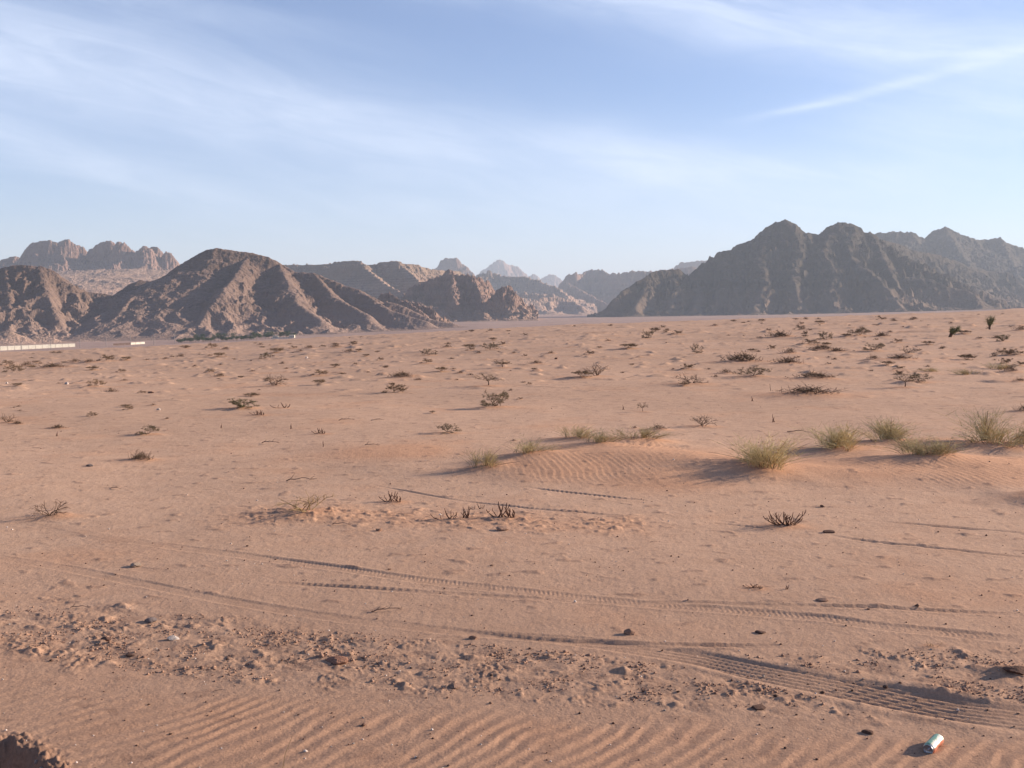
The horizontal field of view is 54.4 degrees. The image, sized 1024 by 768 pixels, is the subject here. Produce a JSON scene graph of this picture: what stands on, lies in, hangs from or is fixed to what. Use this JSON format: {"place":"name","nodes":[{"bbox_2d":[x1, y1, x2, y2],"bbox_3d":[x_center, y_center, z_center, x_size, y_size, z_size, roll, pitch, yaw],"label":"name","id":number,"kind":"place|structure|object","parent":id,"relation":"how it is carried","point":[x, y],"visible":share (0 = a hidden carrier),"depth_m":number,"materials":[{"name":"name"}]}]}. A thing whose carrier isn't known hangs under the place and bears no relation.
{"place":"outdoors","nodes":[
{"label":"outdoors","id":0,"kind":"place"},
{"bbox_2d":[0,331,98,345],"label":"hill","id":1,"kind":"structure","parent":0,"point":[10,338],"depth_m":1291.18,"materials":[{"name":"sand"}]},
{"bbox_2d":[0,265,101,338],"bbox_3d":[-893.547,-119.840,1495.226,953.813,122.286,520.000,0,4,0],"label":"hill","id":2,"kind":"structure","parent":0,"point":[40,301],"depth_m":1482.37,"materials":[{"name":"stone"}]},
{"bbox_2d":[0,239,179,271],"bbox_3d":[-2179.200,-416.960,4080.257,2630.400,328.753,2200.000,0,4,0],"label":"mountain","id":3,"kind":"structure","parent":0,"point":[66,255],"depth_m":3910.02,"materials":[{"name":"stone"}]},
{"bbox_2d":[56,268,169,294],"bbox_3d":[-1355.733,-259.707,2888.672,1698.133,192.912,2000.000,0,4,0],"label":"hill","id":4,"kind":"structure","parent":0,"point":[111,281],"depth_m":2902.99,"materials":[{"name":"stone"}]},
{"bbox_2d":[56,248,463,340],"bbox_3d":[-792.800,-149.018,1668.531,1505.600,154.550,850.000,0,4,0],"label":"hill","id":5,"kind":"structure","parent":0,"point":[209,293],"depth_m":1489.46,"materials":[{"name":"stone"}]},
{"bbox_2d":[284,260,464,298],"bbox_3d":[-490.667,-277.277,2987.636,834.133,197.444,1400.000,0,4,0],"label":"hill","id":6,"kind":"structure","parent":0,"point":[397,278],"depth_m":2960.11,"materials":[{"name":"stone"}]},
{"bbox_2d":[378,292,452,322],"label":"hill","id":7,"kind":"structure","parent":0,"point":[427,311],"depth_m":1829.86,"materials":[{"name":"stone"}]},
{"bbox_2d":[434,258,475,276],"bbox_3d":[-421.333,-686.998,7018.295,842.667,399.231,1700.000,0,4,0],"label":"mountain","id":8,"kind":"structure","parent":0,"point":[452,264],"depth_m":6927.71,"materials":[{"name":"stone"}]},
{"bbox_2d":[397,269,538,321],"bbox_3d":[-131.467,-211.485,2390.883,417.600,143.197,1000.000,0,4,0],"label":"hill","id":9,"kind":"structure","parent":0,"point":[451,295],"depth_m":2270.23,"materials":[{"name":"stone"}]},
{"bbox_2d":[0,308,1023,767],"bbox_3d":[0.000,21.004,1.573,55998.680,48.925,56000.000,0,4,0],"label":"ground","id":10,"kind":"structure","parent":0,"point":[920,536],"depth_m":10.80,"materials":[{"name":"sand"}]},
{"bbox_2d":[0,360,12,364],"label":"bush","id":11,"kind":"object","parent":10,"relation":"on","point":[8,362],"visible":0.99,"depth_m":112.32,"materials":[{"name":"brown plant"}]},
{"bbox_2d":[2,414,15,422],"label":"desert bush","id":12,"kind":"object","parent":10,"relation":"on","point":[8,420],"visible":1,"depth_m":23.60,"materials":[{"name":"brown plant"}]},
{"bbox_2d":[3,364,25,371],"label":"bush","id":13,"kind":"object","parent":10,"relation":"on","point":[13,366],"visible":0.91,"depth_m":86.11,"materials":[{"name":"brown plant"}]},
{"bbox_2d":[0,343,75,350],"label":"boundary wall","id":14,"kind":"structure","parent":10,"relation":"on","point":[21,347],"depth_m":1120.08,"materials":[{"name":"concrete"}]},
{"bbox_2d":[31,361,63,366],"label":"bush","id":15,"kind":"object","parent":10,"relation":"on","point":[52,364],"visible":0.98,"depth_m":93.30,"materials":[{"name":"brown plant"}]},
{"bbox_2d":[28,499,68,518],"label":"dry bush","id":16,"kind":"object","parent":10,"relation":"on","point":[55,511],"visible":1,"depth_m":12.56,"materials":[{"name":"plant"}]},
{"bbox_2d":[87,379,105,385],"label":"bush","id":17,"kind":"object","parent":10,"relation":"on","point":[101,381],"visible":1,"depth_m":38.35,"materials":[{"name":"brown plant"}]},
{"bbox_2d":[96,354,114,360],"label":"bush","id":18,"kind":"object","parent":10,"relation":"on","point":[108,357],"visible":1,"depth_m":113.23,"materials":[{"name":"brown plant"}]},
{"bbox_2d":[113,343,129,345],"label":"boundary wall","id":19,"kind":"structure","parent":10,"relation":"on","point":[114,344],"depth_m":1171.44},
{"bbox_2d":[130,562,141,567],"bbox_3d":[-3.815,1.840,10.121,0.113,0.051,0.093,0,4,1],"label":"stone","id":20,"kind":"object","parent":10,"relation":"on","point":[136,564],"visible":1,"depth_m":10.10,"materials":[{"name":"stone"}]},
{"bbox_2d":[131,342,144,344],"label":"boundary wall","id":21,"kind":"structure","parent":10,"relation":"on","point":[132,343],"depth_m":1188.94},
{"bbox_2d":[128,450,153,460],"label":"bush","id":22,"kind":"object","parent":10,"relation":"on","point":[138,455],"visible":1,"depth_m":17.45,"materials":[{"name":"brown plant"}]},
{"bbox_2d":[134,424,159,434],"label":"desert bush","id":23,"kind":"object","parent":10,"relation":"on","point":[152,427],"visible":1,"depth_m":21.26,"materials":[{"name":"brown plant"}]},
{"bbox_2d":[144,617,156,622],"bbox_3d":[-3.014,1.967,8.322,0.102,0.036,0.088,-1,4,-18],"label":"stone","id":24,"kind":"object","parent":10,"relation":"on","point":[151,620],"visible":1,"depth_m":8.30,"materials":[{"name":"stone"}]},
{"bbox_2d":[167,635,178,640],"bbox_3d":[-2.678,2.010,7.881,0.095,0.045,0.068,-1,4,-13],"label":"stone","id":25,"kind":"object","parent":10,"relation":"on","point":[172,637],"visible":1,"depth_m":7.86,"materials":[{"name":"stone"}]},
{"bbox_2d":[227,398,259,407],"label":"desert bush","id":26,"kind":"object","parent":10,"relation":"on","point":[238,403],"visible":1,"depth_m":26.87,"materials":[{"name":"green plant"}]},
{"bbox_2d":[259,352,271,357],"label":"desert bush","id":27,"kind":"object","parent":10,"relation":"on","point":[264,355],"visible":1,"depth_m":91.87,"materials":[{"name":"brown plant"}]},
{"bbox_2d":[263,374,284,384],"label":"desert bush","id":28,"kind":"object","parent":10,"relation":"on","point":[276,381],"visible":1,"depth_m":37.19,"materials":[{"name":"brown plant"}]},
{"bbox_2d":[266,347,284,352],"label":"bush","id":29,"kind":"object","parent":10,"relation":"on","point":[276,349],"visible":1,"depth_m":115.09,"materials":[{"name":"brown plant"}]},
{"bbox_2d":[273,491,337,512],"bbox_3d":[-2.658,1.511,12.608,0.825,0.248,0.843,0,4,0],"label":"dry bush","id":30,"kind":"object","parent":10,"relation":"on","point":[300,509],"visible":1,"depth_m":12.71,"materials":[{"name":"plant"}]},
{"bbox_2d":[312,379,324,383],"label":"bush","id":31,"kind":"object","parent":10,"relation":"on","point":[321,380],"visible":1,"depth_m":37.26,"materials":[{"name":"brown plant"}]},
{"bbox_2d":[310,370,328,374],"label":"bush","id":32,"kind":"object","parent":10,"relation":"on","point":[320,372],"visible":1,"depth_m":44.73,"materials":[{"name":"brown plant"}]},
{"bbox_2d":[326,656,347,664],"bbox_3d":[-1.294,2.043,7.372,0.172,0.051,0.122,2,5,21],"label":"stone","id":33,"kind":"object","parent":10,"relation":"on","point":[336,660],"visible":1,"depth_m":7.35,"materials":[{"name":"stone"}]},
{"bbox_2d":[379,491,400,501],"bbox_3d":[-1.644,1.537,13.545,0.290,0.159,0.184,3,5,37],"label":"dead stump","id":34,"kind":"object","parent":10,"relation":"on","point":[394,496],"visible":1,"depth_m":13.54,"materials":[{"name":"brown wood"}]},
{"bbox_2d":[381,382,407,392],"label":"bush","id":35,"kind":"object","parent":10,"relation":"on","point":[396,386],"visible":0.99,"depth_m":32.69,"materials":[{"name":"brown plant"}]},
{"bbox_2d":[387,369,412,376],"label":"bush","id":36,"kind":"object","parent":10,"relation":"on","point":[401,374],"visible":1,"depth_m":41.07,"materials":[{"name":"brown plant"}]},
{"bbox_2d":[419,348,437,354],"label":"desert bush","id":37,"kind":"object","parent":10,"relation":"on","point":[429,349],"visible":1,"depth_m":75.79,"materials":[{"name":"brown plant"}]},
{"bbox_2d":[431,508,456,518],"bbox_3d":[-0.841,1.616,12.350,0.327,0.154,0.127,0,4,0],"label":"dead stump","id":38,"kind":"object","parent":10,"relation":"on","point":[447,515],"visible":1,"depth_m":12.35,"materials":[{"name":"brown wood"}]},
{"bbox_2d":[437,423,461,433],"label":"desert bush","id":39,"kind":"object","parent":10,"relation":"on","point":[449,426],"visible":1,"depth_m":21.07,"materials":[{"name":"brown plant"}]},
{"bbox_2d":[448,683,459,688],"bbox_3d":[-0.398,2.084,6.867,0.078,0.032,0.071,-1,4,-16],"label":"stone","id":40,"kind":"object","parent":10,"relation":"on","point":[453,685],"visible":1,"depth_m":6.86,"materials":[{"name":"stone"}]},
{"bbox_2d":[461,507,469,517],"bbox_3d":[-0.567,1.603,12.402,0.121,0.174,0.105,-4,6,-41],"label":"dead stump","id":41,"kind":"object","parent":10,"relation":"on","point":[467,515],"visible":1,"depth_m":12.38,"materials":[{"name":"brown wood"}]},
{"bbox_2d":[458,447,519,468],"bbox_3d":[-0.404,1.159,15.909,0.988,0.353,0.767,2,5,24],"label":"broom shrub","id":42,"kind":"object","parent":10,"relation":"on","point":[486,459],"visible":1,"depth_m":15.89,"materials":[{"name":"green plant"}]},
{"bbox_2d":[475,373,502,384],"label":"desert bush","id":43,"kind":"object","parent":10,"relation":"on","point":[489,379],"visible":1,"depth_m":34.48,"materials":[{"name":"brown plant"}]},
{"bbox_2d":[479,342,500,348],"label":"desert bush","id":44,"kind":"object","parent":10,"relation":"on","point":[491,346],"visible":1,"depth_m":81.15,"materials":[{"name":"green plant"}]},
{"bbox_2d":[480,389,508,406],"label":"desert bush","id":45,"kind":"object","parent":10,"relation":"on","point":[503,394],"visible":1,"depth_m":26.99,"materials":[{"name":"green plant"}]},
{"bbox_2d":[486,502,514,517],"bbox_3d":[-0.128,1.581,12.428,0.336,0.214,0.213,3,5,37],"label":"dead stump","id":46,"kind":"object","parent":10,"relation":"on","point":[507,513],"visible":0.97,"depth_m":12.43,"materials":[{"name":"brown wood"}]},
{"bbox_2d":[496,526,508,530],"bbox_3d":[-0.113,1.708,11.774,0.153,0.053,0.109,0,4,2],"label":"stone","id":47,"kind":"object","parent":10,"relation":"on","point":[500,528],"visible":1,"depth_m":11.74,"materials":[{"name":"stone"}]},
{"bbox_2d":[2,388,1017,767],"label":"pale grit","id":48,"kind":"object","parent":10,"relation":"on","point":[440,596],"visible":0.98,"depth_m":7.81,"materials":[{"name":"white stone"}]},
{"bbox_2d":[0,605,1023,711],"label":"soil crumbs","id":49,"kind":"object","parent":10,"relation":"on","point":[810,663],"visible":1,"depth_m":7.37,"materials":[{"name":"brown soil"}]},
{"bbox_2d":[1,382,1023,767],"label":"gravel","id":50,"kind":"structure","parent":10,"relation":"on","point":[583,668],"depth_m":7.89,"materials":[{"name":"brown stone"}]},
{"bbox_2d":[501,435,588,453],"bbox_3d":[0.513,1.029,16.724,1.930,0.280,1.380,3,5,36],"label":"broom shrub","id":51,"kind":"object","parent":10,"relation":"on","point":[530,447],"visible":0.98,"depth_m":16.79,"materials":[{"name":"plant"}]},
{"bbox_2d":[549,423,611,438],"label":"broom shrub","id":52,"kind":"object","parent":10,"relation":"on","point":[579,434],"visible":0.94,"depth_m":19.62,"materials":[{"name":"plant"}]},
{"bbox_2d":[571,370,594,376],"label":"bush","id":53,"kind":"object","parent":10,"relation":"on","point":[580,371],"visible":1,"depth_m":38.66,"materials":[{"name":"brown plant"}]},
{"bbox_2d":[581,362,607,374],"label":"desert bush","id":54,"kind":"object","parent":10,"relation":"on","point":[594,370],"visible":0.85,"depth_m":39.68,"materials":[{"name":"brown plant"}]},
{"bbox_2d":[571,426,663,442],"bbox_3d":[1.851,0.929,17.994,2.012,0.277,1.439,2,5,29],"label":"broom shrub","id":55,"kind":"object","parent":10,"relation":"on","point":[599,439],"visible":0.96,"depth_m":18.05,"materials":[{"name":"plant"}]},
{"bbox_2d":[619,343,637,347],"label":"bush","id":56,"kind":"object","parent":10,"relation":"on","point":[631,344],"visible":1,"depth_m":70.82,"materials":[{"name":"brown plant"}]},
{"bbox_2d":[624,629,634,634],"bbox_3d":[0.940,1.990,7.993,0.090,0.060,0.062,3,5,31],"label":"stone","id":57,"kind":"object","parent":10,"relation":"on","point":[629,631],"visible":1,"depth_m":7.97,"materials":[{"name":"stone"}]},
{"bbox_2d":[601,426,687,439],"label":"broom shrub","id":58,"kind":"object","parent":10,"relation":"on","point":[648,433],"visible":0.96,"depth_m":19.16,"materials":[{"name":"green plant"}]},
{"bbox_2d":[641,330,653,337],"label":"desert bush","id":59,"kind":"object","parent":10,"relation":"on","point":[649,332],"visible":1,"depth_m":101.61,"materials":[{"name":"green plant"}]},
{"bbox_2d":[646,423,667,428],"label":"bush","id":60,"kind":"object","parent":10,"relation":"on","point":[657,426],"visible":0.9,"depth_m":21.39,"materials":[{"name":"brown plant"}]},
{"bbox_2d":[680,364,695,368],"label":"bush","id":61,"kind":"object","parent":10,"relation":"on","point":[690,365],"visible":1,"depth_m":43.75,"materials":[{"name":"brown plant"}]},
{"bbox_2d":[671,372,707,382],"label":"desert bush","id":62,"kind":"object","parent":10,"relation":"on","point":[685,379],"visible":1,"depth_m":34.24,"materials":[{"name":"brown plant"}]},
{"bbox_2d":[690,343,703,352],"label":"desert bush","id":63,"kind":"object","parent":10,"relation":"on","point":[694,345],"visible":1,"depth_m":59.73,"materials":[{"name":"brown plant"}]},
{"bbox_2d":[690,415,717,425],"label":"desert bush","id":64,"kind":"object","parent":10,"relation":"on","point":[701,423],"visible":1,"depth_m":22.14,"materials":[{"name":"brown plant"}]},
{"bbox_2d":[720,349,775,361],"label":"bush","id":65,"kind":"object","parent":10,"relation":"on","point":[745,355],"visible":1,"depth_m":48.79,"materials":[{"name":"brown plant"}]},
{"bbox_2d":[732,364,771,374],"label":"desert bush","id":66,"kind":"object","parent":10,"relation":"on","point":[753,369],"visible":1,"depth_m":38.40,"materials":[{"name":"brown plant"}]},
{"bbox_2d":[752,704,765,709],"bbox_3d":[1.614,2.117,6.524,0.085,0.030,0.081,-2,5,-22],"label":"stone","id":67,"kind":"object","parent":10,"relation":"on","point":[759,707],"visible":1,"depth_m":6.51,"materials":[{"name":"stone"}]},
{"bbox_2d":[711,432,831,469],"bbox_3d":[3.884,1.002,15.771,1.856,0.515,2.335,-2,5,-26],"label":"broom shrub","id":68,"kind":"object","parent":10,"relation":"on","point":[756,455],"visible":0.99,"depth_m":15.42,"materials":[{"name":"green plant"}]},
{"bbox_2d":[764,330,797,336],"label":"bush","id":69,"kind":"object","parent":10,"relation":"on","point":[779,334],"visible":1,"depth_m":89.39,"materials":[{"name":"brown plant"}]},
{"bbox_2d":[763,510,805,525],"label":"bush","id":70,"kind":"object","parent":10,"relation":"on","point":[785,519],"visible":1,"depth_m":11.99,"materials":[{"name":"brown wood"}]},
{"bbox_2d":[768,355,803,362],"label":"bush","id":71,"kind":"object","parent":10,"relation":"on","point":[784,360],"visible":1,"depth_m":46.86,"materials":[{"name":"brown plant"}]},
{"bbox_2d":[779,348,795,352],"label":"bush","id":72,"kind":"object","parent":10,"relation":"on","point":[791,350],"visible":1,"depth_m":57.12,"materials":[{"name":"brown plant"}]},
{"bbox_2d":[770,384,846,394],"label":"bush","id":73,"kind":"object","parent":10,"relation":"on","point":[803,390],"visible":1,"depth_m":29.81,"materials":[{"name":"brown plant"}]},
{"bbox_2d":[801,339,815,343],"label":"bush","id":74,"kind":"object","parent":10,"relation":"on","point":[812,341],"visible":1,"depth_m":69.55,"materials":[{"name":"brown plant"}]},
{"bbox_2d":[785,369,837,377],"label":"bush","id":75,"kind":"object","parent":10,"relation":"on","point":[819,374],"visible":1,"depth_m":36.55,"materials":[{"name":"brown plant"}]},
{"bbox_2d":[807,344,831,348],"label":"bush","id":76,"kind":"object","parent":10,"relation":"on","point":[823,346],"visible":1,"depth_m":61.26,"materials":[{"name":"brown plant"}]},
{"bbox_2d":[816,598,827,601],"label":"stone","id":77,"kind":"object","parent":10,"relation":"on","point":[822,599],"visible":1,"depth_m":8.89,"materials":[{"name":"stone"}]},
{"bbox_2d":[816,331,833,338],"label":"desert bush","id":78,"kind":"object","parent":10,"relation":"on","point":[823,334],"visible":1,"depth_m":81.65,"materials":[{"name":"brown plant"}]},
{"bbox_2d":[823,530,834,532],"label":"stone","id":79,"kind":"object","parent":10,"relation":"on","point":[828,531],"visible":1,"depth_m":11.64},
{"bbox_2d":[778,421,880,451],"bbox_3d":[5.699,0.893,18.052,1.833,0.498,2.167,1,4,12],"label":"broom shrub","id":80,"kind":"object","parent":10,"relation":"on","point":[838,439],"visible":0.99,"depth_m":17.88,"materials":[{"name":"green plant"}]},
{"bbox_2d":[847,326,869,334],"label":"desert bush","id":81,"kind":"object","parent":10,"relation":"on","point":[862,330],"visible":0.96,"depth_m":88.05,"materials":[{"name":"brown plant"}]},
{"bbox_2d":[861,729,873,733],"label":"stone","id":82,"kind":"object","parent":10,"relation":"on","point":[865,731],"visible":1,"depth_m":6.13,"materials":[{"name":"stone"}]},
{"bbox_2d":[862,342,884,349],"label":"desert bush","id":83,"kind":"object","parent":10,"relation":"on","point":[877,346],"visible":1,"depth_m":58.38,"materials":[{"name":"brown plant"}]},
{"bbox_2d":[840,415,927,441],"bbox_3d":[7.151,0.821,18.991,1.442,0.473,2.291,3,5,36],"label":"broom shrub","id":84,"kind":"object","parent":10,"relation":"on","point":[890,432],"visible":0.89,"depth_m":18.95,"materials":[{"name":"brown plant"}]},
{"bbox_2d":[880,360,894,364],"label":"bush","id":85,"kind":"object","parent":10,"relation":"on","point":[889,362],"visible":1,"depth_m":44.37,"materials":[{"name":"brown plant"}]},
{"bbox_2d":[881,354,916,358],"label":"bush","id":86,"kind":"object","parent":10,"relation":"on","point":[901,356],"visible":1,"depth_m":48.68,"materials":[{"name":"brown plant"}]},
{"bbox_2d":[894,373,917,386],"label":"desert bush","id":87,"kind":"object","parent":10,"relation":"on","point":[905,380],"visible":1,"depth_m":32.71,"materials":[{"name":"brown plant"}]},
{"bbox_2d":[853,431,971,455],"bbox_3d":[6.631,0.977,16.425,2.040,0.377,1.622,-1,4,-13],"label":"broom shrub","id":88,"kind":"object","parent":10,"relation":"on","point":[926,448],"visible":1,"depth_m":16.38,"materials":[{"name":"green plant"}]},
{"bbox_2d":[905,371,933,381],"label":"desert bush","id":89,"kind":"object","parent":10,"relation":"on","point":[917,375],"visible":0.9,"depth_m":34.69,"materials":[{"name":"brown plant"}]},
{"bbox_2d":[919,366,938,371],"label":"broom shrub","id":90,"kind":"object","parent":10,"relation":"on","point":[931,369],"visible":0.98,"depth_m":40.49,"materials":[{"name":"brown plant"}]},
{"bbox_2d":[923,734,943,753],"bbox_3d":[2.505,2.142,5.929,0.187,0.070,0.070,-7,51,-48],"label":"drink can","id":91,"kind":"object","parent":10,"relation":"on","point":[933,743],"visible":1,"depth_m":5.88,"materials":[{"name":"metal"}]},
{"bbox_2d":[948,326,960,336],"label":"desert tree","id":92,"kind":"object","parent":10,"relation":"on","point":[952,331],"visible":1,"depth_m":78.56,"materials":[{"name":"green plant"}]},
{"bbox_2d":[947,369,979,374],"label":"broom shrub","id":93,"kind":"object","parent":10,"relation":"on","point":[966,372],"visible":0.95,"depth_m":38.66,"materials":[{"name":"plant"}]},
{"bbox_2d":[957,353,976,359],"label":"bush","id":94,"kind":"object","parent":10,"relation":"on","point":[966,356],"visible":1,"depth_m":48.25,"materials":[{"name":"brown plant"}]},
{"bbox_2d":[933,407,1023,446],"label":"broom shrub","id":95,"kind":"object","parent":10,"relation":"on","point":[986,433],"visible":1,"depth_m":18.44,"materials":[{"name":"green plant"}]},
{"bbox_2d":[985,314,996,329],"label":"desert tree","id":96,"kind":"object","parent":10,"relation":"on","point":[990,321],"visible":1,"depth_m":96.44,"materials":[{"name":"green plant"}]},
{"bbox_2d":[976,362,1017,368],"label":"broom shrub","id":97,"kind":"object","parent":10,"relation":"on","point":[1000,365],"visible":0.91,"depth_m":41.92,"materials":[{"name":"brown plant"}]},
{"bbox_2d":[996,334,1008,340],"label":"desert bush","id":98,"kind":"object","parent":10,"relation":"on","point":[1002,337],"visible":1,"depth_m":68.23,"materials":[{"name":"brown plant"}]},
{"bbox_2d":[998,358,1012,363],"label":"bush","id":99,"kind":"object","parent":10,"relation":"on","point":[1007,360],"visible":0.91,"depth_m":45.19,"materials":[{"name":"brown plant"}]},
{"bbox_2d":[999,364,1017,370],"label":"bush","id":100,"kind":"object","parent":10,"relation":"on","point":[1011,368],"visible":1,"depth_m":39.33,"materials":[{"name":"brown plant"}]},
{"bbox_2d":[1002,666,1023,674],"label":"stone","id":101,"kind":"object","parent":10,"relation":"on","point":[1015,669],"visible":1,"depth_m":7.07,"materials":[{"name":"stone"}]},
{"bbox_2d":[0,0,1023,280],"label":"sky","id":102,"kind":"structure","parent":0,"point":[560,138],"materials":[{"name":"blue"}]},
{"bbox_2d":[479,259,561,287],"bbox_3d":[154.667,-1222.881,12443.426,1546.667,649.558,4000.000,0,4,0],"label":"mountain","id":103,"kind":"structure","parent":0,"point":[502,268],"depth_m":12380.39,"materials":[{"name":"stone"}]},
{"bbox_2d":[476,270,596,314],"bbox_3d":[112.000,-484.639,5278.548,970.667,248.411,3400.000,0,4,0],"label":"hill","id":104,"kind":"structure","parent":0,"point":[543,298],"depth_m":4975.93,"materials":[{"name":"stone"}]},
{"bbox_2d":[558,266,695,312],"bbox_3d":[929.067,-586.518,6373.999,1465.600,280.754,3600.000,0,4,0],"label":"mountain","id":105,"kind":"structure","parent":0,"point":[601,290],"depth_m":5759.84,"materials":[{"name":"stone"}]},
{"bbox_2d":[674,260,705,269],"bbox_3d":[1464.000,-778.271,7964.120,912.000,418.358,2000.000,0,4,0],"label":"mountain","id":106,"kind":"structure","parent":0,"point":[696,264],"depth_m":7933.66,"materials":[{"name":"stone"}]},
{"bbox_2d":[587,219,1023,316],"bbox_3d":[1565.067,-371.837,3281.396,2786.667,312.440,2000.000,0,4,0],"label":"mountain","id":107,"kind":"structure","parent":0,"point":[785,267],"depth_m":2887.58,"materials":[{"name":"stone"}]},
{"bbox_2d":[874,226,1023,284],"bbox_3d":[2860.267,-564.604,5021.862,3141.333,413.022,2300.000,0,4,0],"label":"mountain","id":108,"kind":"structure","parent":0,"point":[999,254],"depth_m":4610.92,"materials":[{"name":"stone"}]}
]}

